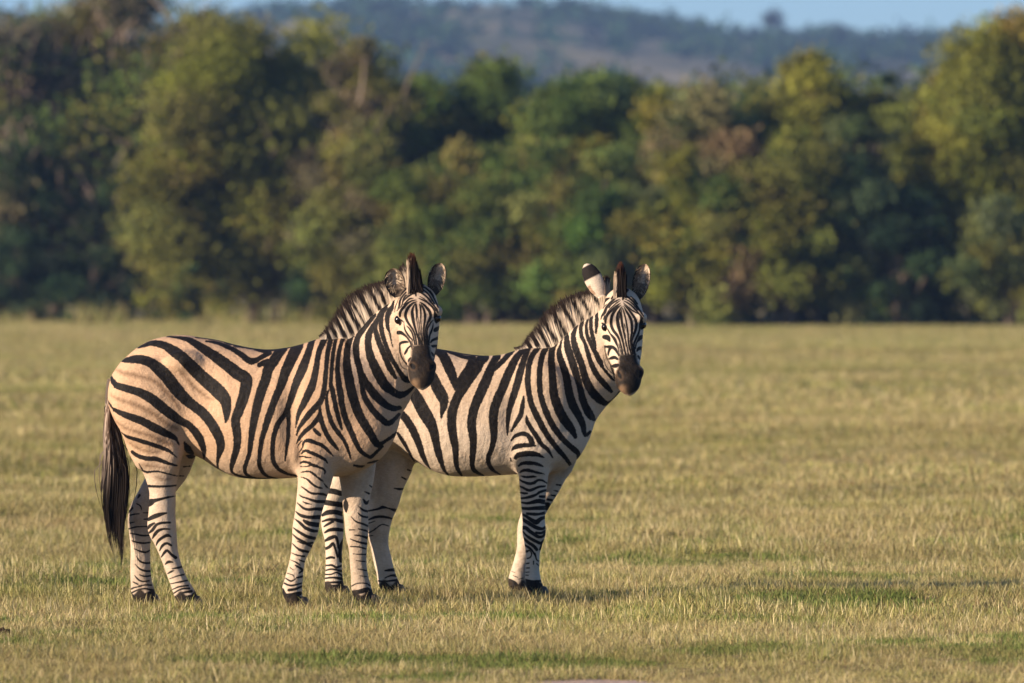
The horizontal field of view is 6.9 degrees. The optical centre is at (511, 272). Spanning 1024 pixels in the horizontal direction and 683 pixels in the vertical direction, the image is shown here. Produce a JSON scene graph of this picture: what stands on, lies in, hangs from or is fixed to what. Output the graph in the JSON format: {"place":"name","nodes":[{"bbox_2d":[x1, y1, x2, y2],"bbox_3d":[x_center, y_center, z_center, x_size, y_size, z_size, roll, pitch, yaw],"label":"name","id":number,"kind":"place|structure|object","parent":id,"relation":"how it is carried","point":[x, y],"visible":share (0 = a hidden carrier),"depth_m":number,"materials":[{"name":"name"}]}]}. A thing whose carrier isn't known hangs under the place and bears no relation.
{"place":"outdoors","nodes":[
{"label":"outdoors","id":0,"kind":"place"},
{"bbox_2d":[0,627,11,633],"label":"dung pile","id":1,"kind":"object","parent":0,"point":[4,629],"visible":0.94,"depth_m":38.18,"materials":[{"name":"brown"}]},
{"bbox_2d":[47,6,943,272],"bbox_3d":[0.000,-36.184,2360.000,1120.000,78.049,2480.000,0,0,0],"label":"hills","id":2,"kind":"structure","parent":0,"point":[652,58],"depth_m":2022.62,"materials":[{"name":"grey plant"}]},
{"bbox_2d":[0,0,1007,283],"bbox_3d":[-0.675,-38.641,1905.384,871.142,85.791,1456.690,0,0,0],"label":"hillside woodland","id":3,"kind":"object","parent":2,"relation":"on","point":[626,26],"visible":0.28,"depth_m":2142.35,"materials":[{"name":"green plant"}]},
{"bbox_2d":[757,6,786,30],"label":"skyline tree","id":4,"kind":"object","parent":2,"relation":"on","point":[771,17],"visible":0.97,"depth_m":2495.04,"materials":[{"name":"grey plant"}]},
{"bbox_2d":[821,20,854,35],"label":"skyline tree","id":5,"kind":"object","parent":2,"relation":"on","point":[831,28],"visible":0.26,"depth_m":2495.14,"materials":[{"name":"grey plant"}]},
{"bbox_2d":[0,290,1023,682],"bbox_3d":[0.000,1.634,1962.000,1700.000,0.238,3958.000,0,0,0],"label":"ground","id":6,"kind":"structure","parent":0,"point":[634,680],"depth_m":49.75,"materials":[{"name":"green plant"}]},
{"bbox_2d":[0,224,86,322],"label":"shrub","id":7,"kind":"object","parent":6,"relation":"on","point":[11,264],"visible":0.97,"depth_m":270.06,"materials":[{"name":"green plant"}]},
{"bbox_2d":[4,0,85,318],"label":"woodland tree","id":8,"kind":"object","parent":6,"relation":"on","point":[55,306],"visible":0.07,"depth_m":283.94,"materials":[{"name":"green plant"}]},
{"bbox_2d":[0,3,116,185],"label":"woodland tree","id":9,"kind":"object","parent":6,"relation":"on","point":[48,79],"visible":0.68,"depth_m":279.57,"materials":[{"name":"green plant"}]},
{"bbox_2d":[0,128,126,320],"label":"bush","id":10,"kind":"object","parent":6,"relation":"on","point":[35,195],"visible":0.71,"depth_m":273.88,"materials":[{"name":"green plant"}]},
{"bbox_2d":[29,242,140,321],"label":"shrub","id":11,"kind":"object","parent":6,"relation":"on","point":[96,259],"visible":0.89,"depth_m":269.44,"materials":[{"name":"green plant"}]},
{"bbox_2d":[7,165,165,320],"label":"bush","id":12,"kind":"object","parent":6,"relation":"on","point":[73,245],"visible":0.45,"depth_m":273.91,"materials":[{"name":"green plant"}]},
{"bbox_2d":[20,0,190,315],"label":"woodland tree","id":13,"kind":"object","parent":6,"relation":"on","point":[95,18],"visible":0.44,"depth_m":280.88,"materials":[{"name":"green plant"}]},
{"bbox_2d":[76,0,230,197],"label":"woodland tree","id":14,"kind":"object","parent":6,"relation":"on","point":[161,48],"visible":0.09,"depth_m":278.06,"materials":[{"name":"green plant"}]},
{"bbox_2d":[133,262,240,322],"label":"shrub","id":15,"kind":"object","parent":6,"relation":"on","point":[179,300],"visible":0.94,"depth_m":261.92,"materials":[{"name":"green plant"}]},
{"bbox_2d":[83,2,440,322],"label":"woodland tree","id":16,"kind":"object","parent":6,"relation":"on","point":[236,130],"visible":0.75,"depth_m":265.29,"materials":[{"name":"green plant"}]},
{"bbox_2d":[94,252,445,606],"bbox_3d":[-1.162,0.775,40.948,1.749,1.752,0.624,0,0,12],"label":"zebra","id":17,"kind":"object","parent":6,"relation":"on","point":[315,417],"visible":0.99,"depth_m":40.79,"materials":[{"name":"multicoloured"}]},
{"bbox_2d":[277,253,367,322],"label":"shrub","id":18,"kind":"object","parent":6,"relation":"on","point":[295,290],"visible":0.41,"depth_m":264.25,"materials":[{"name":"green plant"}]},
{"bbox_2d":[275,127,420,324],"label":"bush","id":19,"kind":"object","parent":6,"relation":"on","point":[344,221],"visible":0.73,"depth_m":256.38,"materials":[{"name":"green plant"}]},
{"bbox_2d":[280,34,425,274],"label":"woodland tree","id":20,"kind":"object","parent":6,"relation":"on","point":[357,111],"visible":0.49,"depth_m":260.24,"materials":[{"name":"green plant"}]},
{"bbox_2d":[304,74,462,206],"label":"woodland tree","id":21,"kind":"object","parent":6,"relation":"on","point":[422,136],"visible":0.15,"depth_m":262.04,"materials":[{"name":"green plant"}]},
{"bbox_2d":[348,158,498,321],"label":"bush","id":22,"kind":"object","parent":6,"relation":"on","point":[405,236],"visible":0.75,"depth_m":254.02,"materials":[{"name":"green plant"}]},
{"bbox_2d":[393,69,492,197],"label":"woodland tree","id":23,"kind":"object","parent":6,"relation":"on","point":[438,98],"visible":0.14,"depth_m":264.62,"materials":[{"name":"green plant"}]},
{"bbox_2d":[441,296,470,322],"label":"shrub","id":24,"kind":"object","parent":6,"relation":"on","point":[450,319],"depth_m":263.14,"materials":[{"name":"green plant"}]},
{"bbox_2d":[403,134,537,324],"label":"bush","id":25,"kind":"object","parent":6,"relation":"on","point":[469,261],"visible":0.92,"depth_m":253.30,"materials":[{"name":"green plant"}]},
{"bbox_2d":[321,261,650,598],"bbox_3d":[-0.172,0.801,42.310,1.772,1.715,0.602,0,0,11],"label":"zebra","id":26,"kind":"object","parent":6,"relation":"on","point":[529,410],"visible":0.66,"depth_m":42.14,"materials":[{"name":"multicoloured"}]},
{"bbox_2d":[435,45,573,322],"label":"woodland tree","id":27,"kind":"object","parent":6,"relation":"on","point":[500,73],"visible":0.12,"depth_m":265.74,"materials":[{"name":"green plant"}]},
{"bbox_2d":[0,0,1016,322],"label":"woodland","id":28,"kind":"object","parent":6,"relation":"on","point":[126,90],"visible":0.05,"depth_m":277.40,"materials":[{"name":"green plant"}]},
{"bbox_2d":[478,297,549,323],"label":"shrub","id":29,"kind":"object","parent":6,"relation":"on","point":[534,311],"visible":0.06,"depth_m":260.77,"materials":[{"name":"green plant"}]},
{"bbox_2d":[482,134,610,316],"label":"bush","id":30,"kind":"object","parent":6,"relation":"on","point":[545,158],"visible":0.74,"depth_m":252.61,"materials":[{"name":"green plant"}]},
{"bbox_2d":[478,73,620,195],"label":"woodland tree","id":31,"kind":"object","parent":6,"relation":"on","point":[552,114],"visible":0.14,"depth_m":260.70,"materials":[{"name":"green plant"}]},
{"bbox_2d":[527,137,656,306],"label":"bush","id":32,"kind":"object","parent":6,"relation":"on","point":[583,212],"visible":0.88,"depth_m":251.29,"materials":[{"name":"green plant"}]},
{"bbox_2d":[543,61,665,149],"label":"woodland tree","id":33,"kind":"object","parent":6,"relation":"on","point":[612,95],"visible":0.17,"depth_m":262.01,"materials":[{"name":"green plant"}]},
{"bbox_2d":[580,163,690,324],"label":"bush","id":34,"kind":"object","parent":6,"relation":"on","point":[592,258],"visible":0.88,"depth_m":250.86,"materials":[{"name":"green plant"}]},
{"bbox_2d":[595,80,685,323],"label":"woodland tree","id":35,"kind":"object","parent":6,"relation":"on","point":[631,134],"visible":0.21,"depth_m":260.64,"materials":[{"name":"green plant"}]},
{"bbox_2d":[640,292,653,322],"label":"shrub","id":36,"kind":"object","parent":6,"relation":"on","point":[649,304],"visible":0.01,"depth_m":259.85,"materials":[{"name":"green plant"}]},
{"bbox_2d":[600,142,760,326],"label":"bush","id":37,"kind":"object","parent":6,"relation":"on","point":[681,260],"visible":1,"depth_m":250.22,"materials":[{"name":"green plant"}]},
{"bbox_2d":[630,71,769,323],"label":"woodland tree","id":38,"kind":"object","parent":6,"relation":"on","point":[704,122],"visible":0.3,"depth_m":257.83,"materials":[{"name":"green plant"}]},
{"bbox_2d":[666,275,764,323],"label":"shrub","id":39,"kind":"object","parent":6,"relation":"on","point":[681,314],"visible":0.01,"depth_m":257.11,"materials":[{"name":"green plant"}]},
{"bbox_2d":[722,73,784,322],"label":"woodland tree","id":40,"kind":"object","parent":6,"relation":"on","point":[758,83],"visible":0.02,"depth_m":271.94,"materials":[{"name":"green plant"}]},
{"bbox_2d":[676,164,832,325],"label":"bush","id":41,"kind":"object","parent":6,"relation":"on","point":[724,293],"visible":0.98,"depth_m":249.69,"materials":[{"name":"green plant"}]},
{"bbox_2d":[735,295,812,324],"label":"shrub","id":42,"kind":"object","parent":6,"relation":"on","point":[780,313],"visible":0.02,"depth_m":255.13,"materials":[{"name":"green plant"}]},
{"bbox_2d":[704,121,861,325],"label":"bush","id":43,"kind":"object","parent":6,"relation":"on","point":[785,173],"visible":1,"depth_m":249.64,"materials":[{"name":"green plant"}]},
{"bbox_2d":[741,42,872,322],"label":"woodland tree","id":44,"kind":"object","parent":6,"relation":"on","point":[813,101],"visible":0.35,"depth_m":259.15,"materials":[{"name":"green plant"}]},
{"bbox_2d":[777,162,880,325],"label":"bush","id":45,"kind":"object","parent":6,"relation":"on","point":[821,316],"visible":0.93,"depth_m":250.27,"materials":[{"name":"green plant"}]},
{"bbox_2d":[786,109,915,325],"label":"bush","id":46,"kind":"object","parent":6,"relation":"on","point":[853,132],"visible":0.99,"depth_m":250.20,"materials":[{"name":"green plant"}]},
{"bbox_2d":[830,263,888,324],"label":"shrub","id":47,"kind":"object","parent":6,"relation":"on","point":[880,274],"visible":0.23,"depth_m":252.83,"materials":[{"name":"green plant"}]},
{"bbox_2d":[849,287,901,325],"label":"shrub","id":48,"kind":"object","parent":6,"relation":"on","point":[864,298],"visible":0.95,"depth_m":250.28,"materials":[{"name":"green plant"}]},
{"bbox_2d":[845,71,911,251],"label":"woodland tree","id":49,"kind":"object","parent":6,"relation":"on","point":[877,101],"visible":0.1,"depth_m":260.58,"materials":[{"name":"green plant"}]},
{"bbox_2d":[827,176,954,325],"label":"bush","id":50,"kind":"object","parent":6,"relation":"on","point":[914,239],"visible":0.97,"depth_m":249.69,"materials":[{"name":"green plant"}]},
{"bbox_2d":[868,68,965,324],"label":"woodland tree","id":51,"kind":"object","parent":6,"relation":"on","point":[898,116],"visible":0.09,"depth_m":255.15,"materials":[{"name":"green plant"}]},
{"bbox_2d":[902,245,994,325],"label":"shrub","id":52,"kind":"object","parent":6,"relation":"on","point":[950,298],"visible":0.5,"depth_m":251.06,"materials":[{"name":"green plant"}]},
{"bbox_2d":[889,3,1023,325],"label":"woodland tree","id":53,"kind":"object","parent":6,"relation":"on","point":[967,150],"visible":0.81,"depth_m":251.16,"materials":[{"name":"green plant"}]},
{"bbox_2d":[936,192,1023,325],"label":"bush","id":54,"kind":"object","parent":6,"relation":"on","point":[991,267],"visible":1,"depth_m":246.31,"materials":[{"name":"green plant"}]},
{"bbox_2d":[0,0,1023,43],"label":"sky","id":55,"kind":"structure","parent":0,"point":[864,14],"materials":[{"name":"blue"}]}
]}

